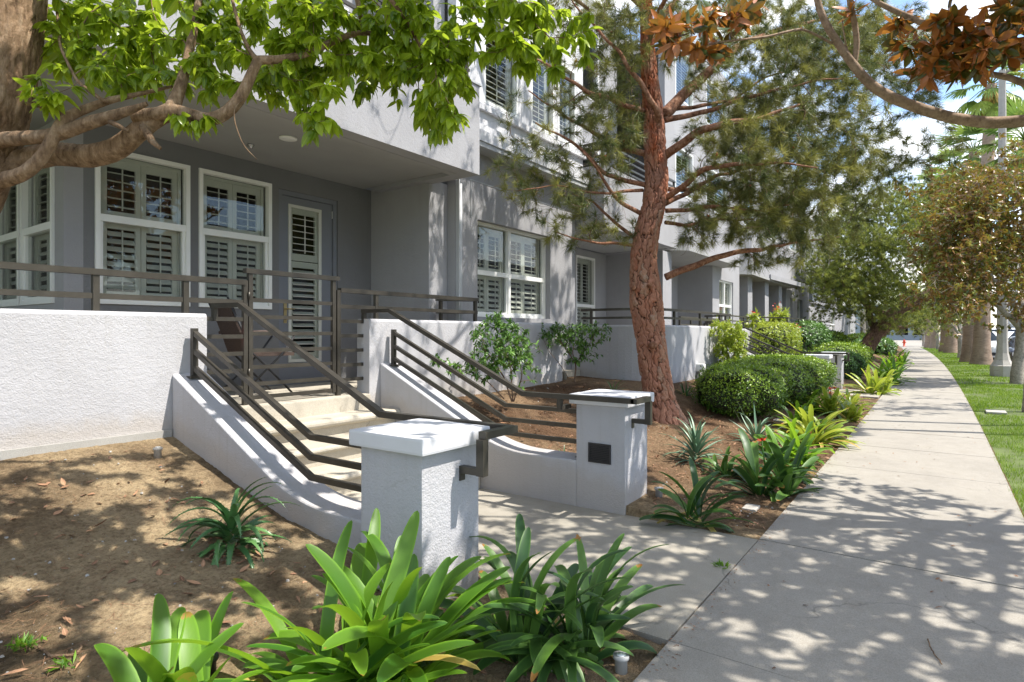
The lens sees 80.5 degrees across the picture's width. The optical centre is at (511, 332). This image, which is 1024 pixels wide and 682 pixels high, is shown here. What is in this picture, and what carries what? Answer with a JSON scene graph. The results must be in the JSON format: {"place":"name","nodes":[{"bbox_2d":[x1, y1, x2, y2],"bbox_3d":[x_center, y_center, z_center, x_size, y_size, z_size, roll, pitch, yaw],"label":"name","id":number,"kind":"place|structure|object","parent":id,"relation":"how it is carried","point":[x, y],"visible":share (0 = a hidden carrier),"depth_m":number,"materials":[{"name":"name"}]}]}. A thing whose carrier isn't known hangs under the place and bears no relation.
{"place":"outdoors","nodes":[
{"label":"outdoors","id":0,"kind":"place"},
{"bbox_2d":[208,297,294,396],"bbox_3d":[-2.824,0.152,6.551,0.573,1.032,0.730,0,0,44],"label":"chair","id":1,"kind":"object","parent":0,"point":[231,327],"visible":0.55,"depth_m":6.40,"materials":[{"name":"brown wood"}]},
{"bbox_2d":[0,346,903,681],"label":"garden soil","id":2,"kind":"structure","parent":0,"point":[108,488],"depth_m":3.41,"materials":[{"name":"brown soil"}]},
{"bbox_2d":[4,632,49,652],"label":"weed","id":3,"kind":"object","parent":2,"relation":"on","point":[24,641],"visible":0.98,"depth_m":2.47,"materials":[{"name":"green plant"}]},
{"bbox_2d":[37,643,82,657],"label":"dead twig","id":4,"kind":"object","parent":2,"relation":"on","point":[47,653],"visible":0.97,"depth_m":2.44,"materials":[{"name":"brown wood"}]},
{"bbox_2d":[45,650,79,672],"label":"weed","id":5,"kind":"object","parent":2,"relation":"on","point":[64,661],"visible":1,"depth_m":2.38,"materials":[{"name":"green plant"}]},
{"bbox_2d":[0,429,171,459],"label":"wall footing","id":6,"kind":"object","parent":2,"relation":"on","point":[21,452],"depth_m":4.34,"materials":[{"name":"concrete"}]},
{"bbox_2d":[0,308,206,449],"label":"garden wall","id":7,"kind":"structure","parent":6,"relation":"on","point":[71,375],"depth_m":4.40,"materials":[{"name":"white paint"}]},
{"bbox_2d":[0,261,247,404],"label":"porch railing","id":8,"kind":"object","parent":7,"relation":"on","point":[95,295],"visible":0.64,"depth_m":4.86,"materials":[{"name":"brown metal"}]},
{"bbox_2d":[243,268,339,399],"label":"gate","id":9,"kind":"structure","parent":8,"relation":"attached to","point":[249,272],"depth_m":5.89,"materials":[{"name":"brown metal"}]},
{"bbox_2d":[94,591,262,681],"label":"clivia","id":10,"kind":"object","parent":2,"relation":"on","point":[178,662],"visible":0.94,"depth_m":2.20,"materials":[{"name":"green plant"}]},
{"bbox_2d":[210,652,218,676],"bbox_3d":[-1.224,1.357,2.443,0.072,0.108,0.072,0,0,36],"label":"garden light","id":11,"kind":"object","parent":2,"relation":"on","point":[214,663],"visible":0.26,"depth_m":2.43,"materials":[{"name":"black plastic"}]},
{"bbox_2d":[164,477,300,567],"bbox_3d":[-1.645,1.148,3.479,0.680,0.590,0.724,0,0,36],"label":"aloe","id":12,"kind":"object","parent":2,"relation":"on","point":[231,517],"visible":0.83,"depth_m":3.44,"materials":[{"name":"green plant"}]},
{"bbox_2d":[0,0,587,403],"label":"townhouse","id":13,"kind":"structure","parent":2,"relation":"on","point":[378,195],"depth_m":7.47,"materials":[{"name":"grey paint"}]},
{"bbox_2d":[0,184,20,306],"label":"window","id":14,"kind":"structure","parent":13,"relation":"in","point":[11,240],"depth_m":6.81,"materials":[{"name":"white paint"}]},
{"bbox_2d":[20,166,170,304],"bbox_3d":[-4.396,-1.042,6.616,0.930,1.555,1.345,0,0,36],"label":"window","id":15,"kind":"structure","parent":13,"relation":"in","point":[42,230],"depth_m":6.32,"materials":[{"name":"white paint"}]},
{"bbox_2d":[95,153,189,306],"bbox_3d":[-4.337,-1.058,6.651,1.345,1.585,0.950,0,0,36],"label":"window","id":16,"kind":"structure","parent":13,"relation":"in","point":[141,224],"depth_m":6.33,"materials":[{"name":"white paint"}]},
{"bbox_2d":[198,168,271,308],"bbox_3d":[-3.756,-1.058,7.464,1.345,1.585,0.930,0,0,36],"label":"window","id":17,"kind":"structure","parent":13,"relation":"in","point":[231,239],"depth_m":7.24,"materials":[{"name":"white paint"}]},
{"bbox_2d":[279,189,336,379],"bbox_3d":[-3.135,-0.570,8.256,1.274,2.460,0.900,0,0,36],"label":"door","id":18,"kind":"structure","parent":13,"relation":"in","point":[307,223],"depth_m":8.04,"materials":[{"name":"grey paint"}]},
{"bbox_2d":[447,18,517,118],"bbox_3d":[-0.698,-3.930,9.279,1.345,1.380,0.880,0,0,36],"label":"window","id":19,"kind":"structure","parent":13,"relation":"in","point":[496,82],"depth_m":9.22,"materials":[{"name":"white paint"}]},
{"bbox_2d":[478,221,545,318],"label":"window","id":20,"kind":"structure","parent":13,"relation":"in","point":[509,280],"depth_m":9.83,"materials":[{"name":"white glass"}]},
{"bbox_2d":[531,41,554,136],"bbox_3d":[-0.041,-3.930,10.198,1.345,1.380,0.740,0,0,36],"label":"window","id":21,"kind":"structure","parent":13,"relation":"in","point":[540,113],"depth_m":10.08,"materials":[{"name":"white glass"}]},
{"bbox_2d":[558,63,575,146],"bbox_3d":[0.407,-3.930,10.824,1.345,1.380,0.640,0,0,36],"label":"window","id":22,"kind":"structure","parent":13,"relation":"in","point":[573,75],"depth_m":10.66,"materials":[{"name":"white glass"}]},
{"bbox_2d":[0,0,604,212],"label":"broadleaf tree","id":23,"kind":"object","parent":2,"relation":"on","point":[134,64],"visible":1,"depth_m":2.66,"materials":[{"name":"green plant"}]},
{"bbox_2d":[122,508,547,681],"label":"clivia","id":24,"kind":"object","parent":2,"relation":"on","point":[385,640],"visible":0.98,"depth_m":2.38,"materials":[{"name":"green plant"}]},
{"bbox_2d":[0,388,804,676],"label":"pebbles","id":25,"kind":"object","parent":2,"relation":"on","point":[86,575],"visible":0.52,"depth_m":3.20,"materials":[{"name":"stone"}]},
{"bbox_2d":[697,446,744,478],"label":"clivia","id":26,"kind":"object","parent":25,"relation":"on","point":[723,468],"visible":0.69,"depth_m":6.16,"materials":[{"name":"green plant"}]},
{"bbox_2d":[173,362,653,598],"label":"staircase","id":27,"kind":"structure","parent":2,"relation":"on","point":[409,468],"depth_m":4.59,"materials":[{"name":"stone"}]},
{"bbox_2d":[186,328,360,491],"bbox_3d":[-1.645,0.476,4.270,2.465,1.023,0.110,0,0,36],"label":"guard rail","id":28,"kind":"object","parent":27,"relation":"on","point":[196,353],"visible":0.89,"depth_m":4.33,"materials":[{"name":"brown metal"}]},
{"bbox_2d":[210,302,517,480],"bbox_3d":[-1.374,0.273,4.237,3.235,1.055,0.317,0,0,36],"label":"handrail","id":29,"kind":"object","parent":27,"relation":"attached to","point":[480,468],"visible":0.98,"depth_m":4.05,"materials":[{"name":"brown metal"}]},
{"bbox_2d":[389,329,576,457],"bbox_3d":[-0.362,0.537,6.063,2.465,1.145,0.110,0,0,36],"label":"guard rail","id":30,"kind":"object","parent":27,"relation":"on","point":[395,347],"visible":0.82,"depth_m":6.08,"materials":[{"name":"brown metal"}]},
{"bbox_2d":[361,309,651,427],"bbox_3d":[-0.246,0.273,5.812,3.235,1.055,0.317,0,0,36],"label":"handrail","id":31,"kind":"object","parent":27,"relation":"attached to","point":[646,400],"visible":1,"depth_m":5.37,"materials":[{"name":"brown metal"}]},
{"bbox_2d":[357,319,561,406],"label":"garden wall","id":32,"kind":"structure","parent":2,"relation":"on","point":[374,342],"depth_m":7.55,"materials":[{"name":"white paint"}]},
{"bbox_2d":[335,288,478,395],"bbox_3d":[-1.290,0.166,7.386,0.395,1.268,2.362,0,0,36],"label":"porch railing","id":33,"kind":"object","parent":32,"relation":"on","point":[440,311],"visible":0.84,"depth_m":6.68,"materials":[{"name":"brown metal"}]},
{"bbox_2d":[426,310,543,401],"bbox_3d":[-0.286,0.274,7.083,1.320,1.082,1.142,0,0,4],"label":"shrub","id":34,"kind":"object","parent":2,"relation":"on","point":[510,350],"visible":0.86,"depth_m":6.98,"materials":[{"name":"green plant"}]},
{"bbox_2d":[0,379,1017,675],"bbox_3d":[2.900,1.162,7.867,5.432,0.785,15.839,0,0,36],"label":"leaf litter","id":35,"kind":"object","parent":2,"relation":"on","point":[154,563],"visible":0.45,"depth_m":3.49,"materials":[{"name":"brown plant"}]},
{"bbox_2d":[418,514,683,681],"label":"clivia","id":36,"kind":"object","parent":2,"relation":"on","point":[528,635],"visible":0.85,"depth_m":2.74,"materials":[{"name":"green plant"}]},
{"bbox_2d":[538,320,612,382],"bbox_3d":[0.926,0.287,9.436,1.288,0.989,1.021,0,0,1],"label":"shrub","id":37,"kind":"object","parent":2,"relation":"on","point":[569,331],"visible":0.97,"depth_m":9.28,"materials":[{"name":"green plant"}]},
{"bbox_2d":[613,650,628,674],"bbox_3d":[0.485,1.485,2.692,0.072,0.108,0.072,0,0,36],"label":"garden light","id":38,"kind":"object","parent":2,"relation":"on","point":[621,658],"visible":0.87,"depth_m":2.67,"materials":[{"name":"grey plastic"}]},
{"bbox_2d":[572,325,734,382],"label":"garden wall","id":39,"kind":"structure","parent":2,"relation":"on","point":[689,348],"depth_m":10.57,"materials":[{"name":"white paint"}]},
{"bbox_2d":[581,308,730,325],"bbox_3d":[3.317,-0.276,12.554,1.389,0.292,5.275,0,0,36],"label":"porch railing","id":40,"kind":"object","parent":39,"relation":"on","point":[706,320],"visible":0.65,"depth_m":10.83,"materials":[{"name":"grey metal"}]},
{"bbox_2d":[679,315,831,328],"bbox_3d":[10.328,0.070,22.398,0.951,1.179,19.534,0,0,38],"label":"porch railing","id":41,"kind":"object","parent":39,"relation":"on","point":[691,324],"visible":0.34,"depth_m":19.29,"materials":[{"name":"grey metal"}]},
{"bbox_2d":[575,0,746,357],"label":"townhouse","id":42,"kind":"structure","parent":2,"relation":"on","point":[602,280],"depth_m":14.71,"materials":[{"name":"grey paint"}]},
{"bbox_2d":[576,255,594,324],"bbox_3d":[1.162,-0.775,14.354,1.345,1.990,0.940,0,0,36],"label":"window","id":43,"kind":"structure","parent":42,"relation":"in","point":[582,262],"depth_m":14.22,"materials":[{"name":"white glass"}]},
{"bbox_2d":[583,29,598,99],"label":"window","id":44,"kind":"structure","parent":42,"relation":"in","point":[585,83],"depth_m":14.54,"materials":[{"name":"white glass"}]},
{"bbox_2d":[626,149,692,199],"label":"window","id":45,"kind":"structure","parent":42,"relation":"in","point":[678,155],"depth_m":15.72,"materials":[{"name":"white glass"}]},
{"bbox_2d":[626,47,692,116],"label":"window","id":46,"kind":"structure","parent":42,"relation":"in","point":[680,68],"depth_m":15.79,"materials":[{"name":"glass"}]},
{"bbox_2d":[706,170,726,213],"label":"window","id":47,"kind":"structure","parent":42,"relation":"in","point":[712,172],"depth_m":18.48,"materials":[{"name":"grey glass"}]},
{"bbox_2d":[706,81,726,123],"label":"window","id":48,"kind":"structure","parent":42,"relation":"in","point":[714,121],"depth_m":18.17,"materials":[{"name":"glass"}]},
{"bbox_2d":[719,280,731,323],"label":"window","id":49,"kind":"structure","parent":42,"relation":"in","point":[723,285],"depth_m":18.73,"materials":[{"name":"white glass"}]},
{"bbox_2d":[660,411,724,471],"bbox_3d":[1.955,1.213,6.582,0.849,0.690,0.842,0,0,36],"label":"aloe","id":50,"kind":"object","parent":2,"relation":"on","point":[695,440],"visible":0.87,"depth_m":6.53,"materials":[{"name":"green plant"}]},
{"bbox_2d":[577,124,808,328],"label":"townhouse","id":51,"kind":"structure","parent":2,"relation":"on","point":[766,291],"depth_m":23.93,"materials":[{"name":"grey paint"}]},
{"bbox_2d":[639,458,755,532],"bbox_3d":[1.420,1.306,4.709,0.837,0.603,0.482,0,0,15],"label":"clivia","id":52,"kind":"object","parent":2,"relation":"on","point":[695,498],"visible":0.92,"depth_m":4.64,"materials":[{"name":"green plant"}]},
{"bbox_2d":[479,0,975,424],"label":"pine tree","id":53,"kind":"object","parent":2,"relation":"on","point":[774,214],"visible":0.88,"depth_m":8.37,"materials":[{"name":"green plant"}]},
{"bbox_2d":[708,316,750,364],"bbox_3d":[4.401,0.301,12.244,0.976,1.351,1.267,0,0,36],"label":"shrub","id":54,"kind":"object","parent":2,"relation":"on","point":[732,339],"visible":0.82,"depth_m":12.02,"materials":[{"name":"green plant"}]},
{"bbox_2d":[688,361,797,418],"bbox_3d":[3.672,0.903,9.622,1.454,0.899,2.155,0,0,36],"label":"hedge","id":55,"kind":"object","parent":2,"relation":"on","point":[727,388],"visible":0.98,"depth_m":8.97,"materials":[{"name":"green plant"}]},
{"bbox_2d":[726,403,785,444],"bbox_3d":[3.148,1.185,7.706,0.789,0.784,0.918,0,0,0],"label":"aloe","id":56,"kind":"object","parent":2,"relation":"on","point":[757,429],"visible":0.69,"depth_m":7.74,"materials":[{"name":"green plant"}]},
{"bbox_2d":[698,428,823,501],"bbox_3d":[2.364,1.298,5.729,1.025,0.731,1.351,0,0,36],"label":"clivia","id":57,"kind":"object","parent":2,"relation":"on","point":[786,479],"visible":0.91,"depth_m":5.52,"materials":[{"name":"green plant"}]},
{"bbox_2d":[742,303,789,328],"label":"shrub","id":58,"kind":"object","parent":2,"relation":"on","point":[778,312],"visible":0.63,"depth_m":20.50,"materials":[{"name":"green plant"}]},
{"bbox_2d":[750,319,803,355],"bbox_3d":[8.485,0.334,19.342,1.273,1.541,4.477,0,0,36],"label":"hedge","id":59,"kind":"object","parent":2,"relation":"on","point":[787,333],"visible":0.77,"depth_m":18.30,"materials":[{"name":"green plant"}]},
{"bbox_2d":[711,352,843,406],"bbox_3d":[5.298,0.905,12.049,2.181,0.992,5.375,0,0,36],"label":"hedge","id":60,"kind":"object","parent":2,"relation":"on","point":[810,374],"visible":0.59,"depth_m":10.97,"materials":[{"name":"green plant"}]},
{"bbox_2d":[759,438,817,484],"bbox_3d":[2.792,1.362,6.189,0.749,0.560,0.733,0,0,36],"label":"clivia","id":61,"kind":"object","parent":2,"relation":"on","point":[768,455],"visible":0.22,"depth_m":6.14,"materials":[{"name":"green plant"}]},
{"bbox_2d":[750,416,834,469],"bbox_3d":[3.266,1.250,7.053,1.087,0.634,1.064,0,0,-19],"label":"clivia","id":62,"kind":"object","parent":2,"relation":"on","point":[786,440],"visible":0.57,"depth_m":6.94,"materials":[{"name":"green plant"}]},
{"bbox_2d":[742,350,845,390],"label":"staircase","id":63,"kind":"structure","parent":2,"relation":"on","point":[829,358],"depth_m":16.02,"materials":[{"name":"concrete"}]},
{"bbox_2d":[743,338,779,354],"bbox_3d":[7.424,0.537,17.092,2.465,1.145,0.110,0,0,36],"label":"guard rail","id":64,"kind":"object","parent":63,"relation":"on","point":[758,348],"visible":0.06,"depth_m":17.33,"materials":[{"name":"grey metal"}]},
{"bbox_2d":[703,323,838,364],"bbox_3d":[6.412,0.273,15.266,3.235,1.055,0.317,0,0,36],"label":"handrail","id":65,"kind":"object","parent":63,"relation":"attached to","point":[835,355],"visible":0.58,"depth_m":15.22,"materials":[{"name":"grey metal"}]},
{"bbox_2d":[734,324,848,362],"bbox_3d":[7.539,0.273,16.841,3.235,1.055,0.317,0,0,36],"label":"handrail","id":66,"kind":"object","parent":63,"relation":"attached to","point":[847,353],"visible":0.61,"depth_m":16.43,"materials":[{"name":"grey metal"}]},
{"bbox_2d":[771,395,834,430],"bbox_3d":[4.271,1.298,9.011,1.079,0.776,0.855,0,0,-29],"label":"clivia","id":67,"kind":"object","parent":2,"relation":"on","point":[796,414],"visible":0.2,"depth_m":8.99,"materials":[{"name":"green plant"}]},
{"bbox_2d":[791,317,833,353],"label":"hedge","id":68,"kind":"object","parent":2,"relation":"on","point":[814,333],"visible":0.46,"depth_m":22.13,"materials":[{"name":"green plant"}]},
{"bbox_2d":[772,402,864,448],"bbox_3d":[3.949,1.290,7.983,1.240,0.741,0.955,0,0,36],"label":"clivia","id":69,"kind":"object","parent":2,"relation":"on","point":[820,438],"visible":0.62,"depth_m":7.96,"materials":[{"name":"green plant"}]},
{"bbox_2d":[798,389,838,414],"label":"clivia","id":70,"kind":"object","parent":2,"relation":"on","point":[813,395],"visible":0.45,"depth_m":10.81,"materials":[{"name":"green plant"}]},
{"bbox_2d":[800,218,854,334],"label":"townhouse","id":71,"kind":"structure","parent":2,"relation":"on","point":[839,326],"depth_m":42.76,"materials":[{"name":"white paint"}]},
{"bbox_2d":[804,411,856,444],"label":"clivia","id":72,"kind":"object","parent":2,"relation":"on","point":[827,429],"visible":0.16,"depth_m":8.30,"materials":[{"name":"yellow plant"}]},
{"bbox_2d":[805,385,867,419],"bbox_3d":[5.712,1.255,10.764,1.109,0.655,1.275,0,0,36],"label":"clivia","id":73,"kind":"object","parent":2,"relation":"on","point":[830,404],"visible":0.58,"depth_m":10.59,"materials":[{"name":"green plant"}]},
{"bbox_2d":[802,341,874,364],"bbox_3d":[12.587,0.944,23.485,2.472,1.285,8.026,0,0,36],"label":"hedge","id":74,"kind":"object","parent":2,"relation":"on","point":[864,350],"visible":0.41,"depth_m":22.17,"materials":[{"name":"green plant"}]},
{"bbox_2d":[829,329,849,341],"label":"hedge","id":75,"kind":"object","parent":2,"relation":"on","point":[838,336],"visible":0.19,"depth_m":28.03,"materials":[{"name":"green plant"}]},
{"bbox_2d":[813,349,866,379],"bbox_3d":[9.926,1.053,18.602,1.811,1.120,2.869,0,0,36],"label":"hedge","id":76,"kind":"object","parent":2,"relation":"on","point":[855,363],"visible":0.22,"depth_m":17.85,"materials":[{"name":"green plant"}]},
{"bbox_2d":[832,395,868,422],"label":"clivia","id":77,"kind":"object","parent":2,"relation":"on","point":[852,414],"visible":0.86,"depth_m":10.21,"materials":[{"name":"green plant"}]},
{"bbox_2d":[831,384,876,409],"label":"clivia","id":78,"kind":"object","parent":2,"relation":"on","point":[853,398],"visible":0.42,"depth_m":11.74,"materials":[{"name":"green plant"}]},
{"bbox_2d":[847,332,887,341],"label":"hedge","id":79,"kind":"object","parent":2,"relation":"on","point":[851,337],"visible":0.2,"depth_m":45.97,"materials":[{"name":"green plant"}]},
{"bbox_2d":[842,364,901,395],"bbox_3d":[8.918,1.204,15.122,1.396,0.842,1.502,0,0,36],"label":"clivia","id":80,"kind":"object","parent":2,"relation":"on","point":[881,385],"visible":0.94,"depth_m":14.88,"materials":[{"name":"green plant"}]},
{"bbox_2d":[851,338,897,355],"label":"hedge","id":81,"kind":"object","parent":2,"relation":"on","point":[890,344],"visible":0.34,"depth_m":36.51,"materials":[{"name":"green plant"}]},
{"bbox_2d":[866,356,907,378],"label":"clivia","id":82,"kind":"object","parent":2,"relation":"on","point":[890,367],"visible":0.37,"depth_m":20.21,"materials":[{"name":"green plant"}]},
{"bbox_2d":[792,169,994,359],"bbox_3d":[17.547,-3.299,28.451,10.201,9.608,8.210,0,0,8],"label":"pine tree","id":83,"kind":"object","parent":2,"relation":"on","point":[851,282],"visible":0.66,"depth_m":27.20,"materials":[{"name":"green plant"}]},
{"bbox_2d":[873,358,916,385],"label":"clivia","id":84,"kind":"object","parent":2,"relation":"on","point":[895,376],"visible":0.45,"depth_m":17.17,"materials":[{"name":"green plant"}]},
{"bbox_2d":[876,346,913,364],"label":"clivia","id":85,"kind":"object","parent":2,"relation":"on","point":[904,358],"visible":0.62,"depth_m":27.40,"materials":[{"name":"green plant"}]},
{"bbox_2d":[853,280,956,337],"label":"pine tree","id":86,"kind":"object","parent":2,"relation":"on","point":[909,315],"visible":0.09,"depth_m":44.68,"materials":[{"name":"green plant"}]},
{"bbox_2d":[478,488,757,644],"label":"entry path","id":87,"kind":"structure","parent":0,"point":[687,556],"depth_m":4.20,"materials":[{"name":"grey concrete"}]},
{"bbox_2d":[594,0,1023,333],"label":"sky","id":88,"kind":"structure","parent":0,"point":[972,5],"materials":[{"name":"white"}]},
{"bbox_2d":[633,347,1023,681],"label":"sidewalk","id":89,"kind":"structure","parent":0,"point":[845,602],"depth_m":3.77,"materials":[{"name":"concrete"}]},
{"bbox_2d":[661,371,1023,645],"bbox_3d":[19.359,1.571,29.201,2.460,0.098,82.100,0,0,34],"label":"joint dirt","id":90,"kind":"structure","parent":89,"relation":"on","point":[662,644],"depth_m":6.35,"materials":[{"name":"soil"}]},
{"bbox_2d":[832,389,880,398],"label":"entry path","id":91,"kind":"structure","parent":0,"point":[873,395],"depth_m":14.64,"materials":[{"name":"grey concrete"}]},
{"bbox_2d":[893,340,923,346],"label":"plaza","id":92,"kind":"structure","parent":0,"point":[913,343],"depth_m":83.40,"materials":[{"name":"concrete"}]},
{"bbox_2d":[920,347,1023,514],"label":"verge","id":93,"kind":"structure","parent":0,"point":[1004,451],"depth_m":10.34,"materials":[{"name":"plant"}]},
{"bbox_2d":[643,0,1023,128],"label":"magnolia tree","id":94,"kind":"object","parent":93,"relation":"on","point":[950,52],"visible":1,"depth_m":4.45,"materials":[{"name":"brown plant"}]},
{"bbox_2d":[915,198,931,347],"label":"palm tree","id":95,"kind":"object","parent":93,"relation":"on","point":[927,341],"visible":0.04,"depth_m":58.83,"materials":[{"name":"brown plant"}]},
{"bbox_2d":[915,167,943,348],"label":"palm tree","id":96,"kind":"object","parent":93,"relation":"on","point":[932,345],"visible":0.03,"depth_m":56.80,"materials":[{"name":"green plant"}]},
{"bbox_2d":[923,168,957,352],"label":"palm tree","id":97,"kind":"object","parent":93,"relation":"on","point":[950,345],"visible":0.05,"depth_m":44.27,"materials":[{"name":"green plant"}]},
{"bbox_2d":[926,146,968,351],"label":"palm tree","id":98,"kind":"object","parent":93,"relation":"on","point":[942,339],"visible":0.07,"depth_m":46.75,"materials":[{"name":"green plant"}]},
{"bbox_2d":[891,133,1023,383],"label":"magnolia tree","id":99,"kind":"object","parent":93,"relation":"on","point":[969,201],"visible":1,"depth_m":16.46,"materials":[{"name":"green plant"}]},
{"bbox_2d":[931,284,994,357],"bbox_3d":[26.522,-1.154,35.216,3.823,5.441,6.222,0,0,36],"label":"street tree","id":100,"kind":"object","parent":93,"relation":"on","point":[959,342],"visible":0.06,"depth_m":35.33,"materials":[{"name":"brown plant"}]},
{"bbox_2d":[928,123,1020,361],"bbox_3d":[23.566,-4.750,30.849,4.442,12.744,4.333,0,0,36],"label":"palm tree","id":101,"kind":"object","parent":93,"relation":"on","point":[967,342],"visible":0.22,"depth_m":30.41,"materials":[{"name":"green plant"}]},
{"bbox_2d":[944,60,1023,364],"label":"palm tree","id":102,"kind":"object","parent":93,"relation":"on","point":[987,105],"visible":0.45,"depth_m":28.43,"materials":[{"name":"green plant"}]},
{"bbox_2d":[990,63,1023,376],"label":"lamp post","id":103,"kind":"object","parent":93,"relation":"on","point":[1000,365],"visible":0.56,"depth_m":20.52,"materials":[{"name":"concrete"}]},
{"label":"street","id":104,"kind":"structure","parent":0,"visible":0},
{"bbox_2d":[844,305,924,339],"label":"building","id":105,"kind":"structure","parent":104,"relation":"on","point":[909,336],"depth_m":126.56,"materials":[{"name":"grey paint"}]},
{"bbox_2d":[965,97,1023,292],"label":"palm tree","id":106,"kind":"object","parent":104,"relation":"on","point":[1014,110],"visible":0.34,"depth_m":23.11,"materials":[{"name":"green plant"}]},
{"bbox_2d":[991,328,1015,355],"bbox_3d":[30.945,0.685,38.163,2.360,1.940,5.212,0,0,36],"label":"parked van","id":107,"kind":"object","parent":104,"relation":"on","point":[1012,333],"visible":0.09,"depth_m":37.26,"materials":[{"name":"white paint"}]},
{"bbox_2d":[1008,336,1014,360],"bbox_3d":[25.922,0.925,30.353,2.240,1.460,4.662,0,0,36],"label":"parked car","id":108,"kind":"object","parent":104,"relation":"on","point":[1011,343],"visible":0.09,"depth_m":30.07,"materials":[{"name":"grey paint"}]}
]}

